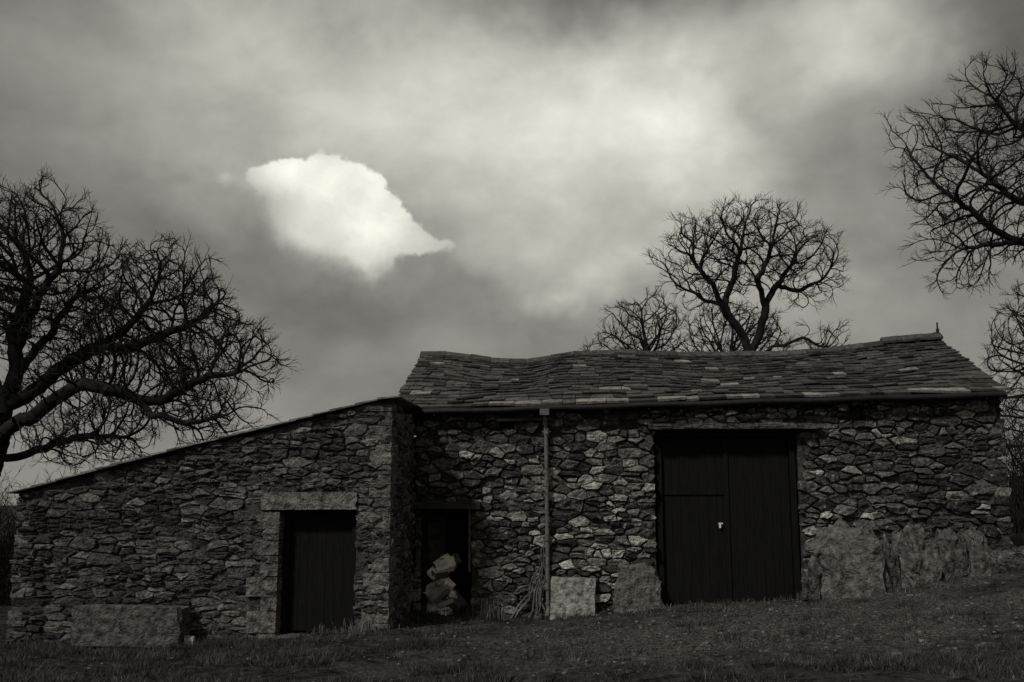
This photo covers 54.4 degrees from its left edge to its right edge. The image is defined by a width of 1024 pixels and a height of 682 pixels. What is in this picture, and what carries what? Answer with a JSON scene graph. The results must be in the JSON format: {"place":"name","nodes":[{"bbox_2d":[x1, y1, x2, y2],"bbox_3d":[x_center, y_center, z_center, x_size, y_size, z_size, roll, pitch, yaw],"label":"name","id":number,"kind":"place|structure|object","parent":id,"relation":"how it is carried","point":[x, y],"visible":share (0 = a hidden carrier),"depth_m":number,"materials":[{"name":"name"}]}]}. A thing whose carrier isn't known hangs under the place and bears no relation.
{"place":"outdoors","nodes":[
{"label":"outdoors","id":0,"kind":"place"},
{"bbox_2d":[0,478,1023,681],"bbox_3d":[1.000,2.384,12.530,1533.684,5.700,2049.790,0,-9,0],"label":"ground","id":1,"kind":"structure","parent":0,"point":[361,665],"depth_m":11.60,"materials":[{"name":"grey plant"}]},
{"bbox_2d":[0,463,65,560],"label":"hedgerow","id":2,"kind":"object","parent":1,"relation":"on","point":[11,513],"depth_m":40.17,"materials":[{"name":"black plant"}]},
{"bbox_2d":[0,447,135,606],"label":"hedgerow","id":3,"kind":"object","parent":1,"relation":"on","point":[7,547],"visible":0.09,"depth_m":20.95,"materials":[{"name":"black plant"}]},
{"bbox_2d":[70,604,190,647],"bbox_3d":[-5.321,3.985,13.960,1.573,0.564,0.448,0,-9,5],"label":"stone trough","id":4,"kind":"object","parent":1,"relation":"on","point":[101,625],"visible":0.9,"depth_m":13.75,"materials":[{"name":"grey stone"}]},
{"bbox_2d":[0,166,302,475],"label":"bare oak tree","id":5,"kind":"object","parent":1,"relation":"on","point":[18,331],"visible":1,"depth_m":23.85,"materials":[{"name":"black plant"}]},
{"bbox_2d":[183,635,194,646],"bbox_3d":[-4.492,4.178,13.858,0.158,0.151,0.115,-1,-9,5],"label":"pale stone","id":6,"kind":"object","parent":1,"relation":"on","point":[189,638],"visible":0.62,"depth_m":13.81,"materials":[{"name":"grey stone"}]},
{"bbox_2d":[6,396,421,642],"bbox_3d":[-4.269,3.319,17.106,5.827,4.125,6.105,-1,-9,5],"label":"stone lean to shed","id":7,"kind":"object","parent":1,"relation":"on","point":[287,529],"visible":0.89,"depth_m":14.41,"materials":[{"name":"stone"}]},
{"bbox_2d":[281,511,356,633],"bbox_3d":[-2.761,3.335,14.380,1.060,1.735,0.140,-1,-9,5],"label":"plank door","id":8,"kind":"structure","parent":7,"relation":"in","point":[319,572],"depth_m":14.37,"materials":[{"name":"black wood"}]},
{"bbox_2d":[0,592,811,644],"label":"weeds","id":9,"kind":"object","parent":1,"relation":"on","point":[484,608],"visible":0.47,"depth_m":15.35,"materials":[{"name":"grey plant"}]},
{"bbox_2d":[421,552,467,614],"bbox_3d":[-1.148,3.983,16.108,0.735,1.097,0.605,5,-10,-26],"label":"rubble heap","id":10,"kind":"object","parent":1,"relation":"on","point":[440,593],"visible":0.94,"depth_m":16.04,"materials":[{"name":"grey stone"}]},
{"bbox_2d":[510,519,551,619],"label":"climbing stems","id":11,"kind":"object","parent":1,"relation":"on","point":[539,604],"visible":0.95,"depth_m":15.59,"materials":[{"name":"grey plant"}]},
{"bbox_2d":[549,576,595,619],"bbox_3d":[0.944,4.018,15.447,0.709,0.691,0.276,1,-9,5],"label":"leaning stone slab","id":12,"kind":"object","parent":1,"relation":"on","point":[570,595],"depth_m":15.43,"materials":[{"name":"grey stone"}]},
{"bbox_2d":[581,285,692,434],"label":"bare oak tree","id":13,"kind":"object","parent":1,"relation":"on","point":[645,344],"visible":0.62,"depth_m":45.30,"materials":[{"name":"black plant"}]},
{"bbox_2d":[613,560,664,612],"bbox_3d":[1.961,3.819,15.417,0.799,0.824,0.335,1,-9,-4],"label":"leaning stone slab","id":14,"kind":"object","parent":1,"relation":"on","point":[638,587],"depth_m":15.33,"materials":[{"name":"grey stone"}]},
{"bbox_2d":[398,322,1012,618],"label":"stone barn","id":15,"kind":"structure","parent":1,"relation":"on","point":[740,475],"depth_m":15.85,"materials":[{"name":"stone"}]},
{"bbox_2d":[655,430,800,604],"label":"double plank doors","id":16,"kind":"structure","parent":15,"relation":"in","point":[744,481],"depth_m":15.79,"materials":[{"name":"black wood"}]},
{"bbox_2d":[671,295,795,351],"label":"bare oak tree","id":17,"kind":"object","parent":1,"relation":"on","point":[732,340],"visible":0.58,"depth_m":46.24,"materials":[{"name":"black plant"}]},
{"bbox_2d":[639,190,852,350],"bbox_3d":[7.290,1.149,30.222,6.577,11.816,3.801,0,-9,0],"label":"bare ash tree","id":18,"kind":"object","parent":1,"relation":"on","point":[723,305],"visible":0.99,"depth_m":30.42,"materials":[{"name":"black plant"}]},
{"bbox_2d":[800,566,821,601],"bbox_3d":[4.548,3.719,15.025,0.324,0.652,0.436,-5,-10,24],"label":"boulder","id":19,"kind":"object","parent":1,"relation":"on","point":[811,579],"visible":0.73,"depth_m":14.88,"materials":[{"name":"stone"}]},
{"bbox_2d":[806,518,893,599],"bbox_3d":[5.113,3.437,15.056,1.265,1.499,0.809,-4,-10,24],"label":"boulder","id":20,"kind":"object","parent":1,"relation":"on","point":[846,558],"visible":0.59,"depth_m":14.81,"materials":[{"name":"stone"}]},
{"bbox_2d":[880,541,900,589],"bbox_3d":[5.637,3.533,14.964,0.361,1.069,0.407,-1,-9,0],"label":"boulder","id":21,"kind":"object","parent":1,"relation":"on","point":[890,563],"visible":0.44,"depth_m":14.84,"materials":[{"name":"stone"}]},
{"bbox_2d":[893,524,948,588],"bbox_3d":[6.137,3.362,14.967,0.872,1.212,0.678,0,-9,-5],"label":"boulder","id":22,"kind":"object","parent":1,"relation":"on","point":[920,559],"visible":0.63,"depth_m":14.81,"materials":[{"name":"stone"}]},
{"bbox_2d":[875,46,1023,299],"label":"bare ash tree","id":23,"kind":"object","parent":1,"relation":"on","point":[1003,193],"visible":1,"depth_m":20.77,"materials":[{"name":"black plant"}]},
{"bbox_2d":[940,528,970,579],"bbox_3d":[6.592,3.345,14.942,0.512,1.075,0.460,2,-9,-11],"label":"boulder","id":24,"kind":"object","parent":1,"relation":"on","point":[956,553],"visible":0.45,"depth_m":14.80,"materials":[{"name":"stone"}]},
{"bbox_2d":[964,529,1001,576],"bbox_3d":[7.016,3.325,14.915,0.530,0.992,0.561,-3,-9,-6],"label":"boulder","id":25,"kind":"object","parent":1,"relation":"on","point":[981,550],"visible":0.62,"depth_m":14.77,"materials":[{"name":"stone"}]},
{"bbox_2d":[979,279,1023,461],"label":"bare ash tree","id":26,"kind":"object","parent":1,"relation":"on","point":[1014,313],"visible":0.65,"depth_m":30.60,"materials":[{"name":"black plant"}]},
{"bbox_2d":[993,549,1023,572],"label":"boulder","id":27,"kind":"object","parent":1,"relation":"on","point":[1006,559],"visible":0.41,"depth_m":14.71,"materials":[{"name":"stone"}]},
{"bbox_2d":[999,367,1023,533],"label":"hedgerow","id":28,"kind":"object","parent":1,"relation":"on","point":[1016,514],"visible":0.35,"depth_m":21.34,"materials":[{"name":"black plant"}]},
{"bbox_2d":[1010,545,1023,553],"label":"boulder","id":29,"kind":"object","parent":1,"relation":"on","point":[1017,549],"visible":0.29,"depth_m":15.11,"materials":[{"name":"stone"}]},
{"bbox_2d":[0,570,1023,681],"bbox_3d":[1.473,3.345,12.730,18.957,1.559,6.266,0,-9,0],"label":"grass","id":30,"kind":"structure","parent":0,"point":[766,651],"depth_m":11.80,"materials":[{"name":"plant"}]},
{"bbox_2d":[0,0,1023,504],"label":"sky","id":31,"kind":"structure","parent":0,"point":[385,183],"materials":[{"name":"grey"}]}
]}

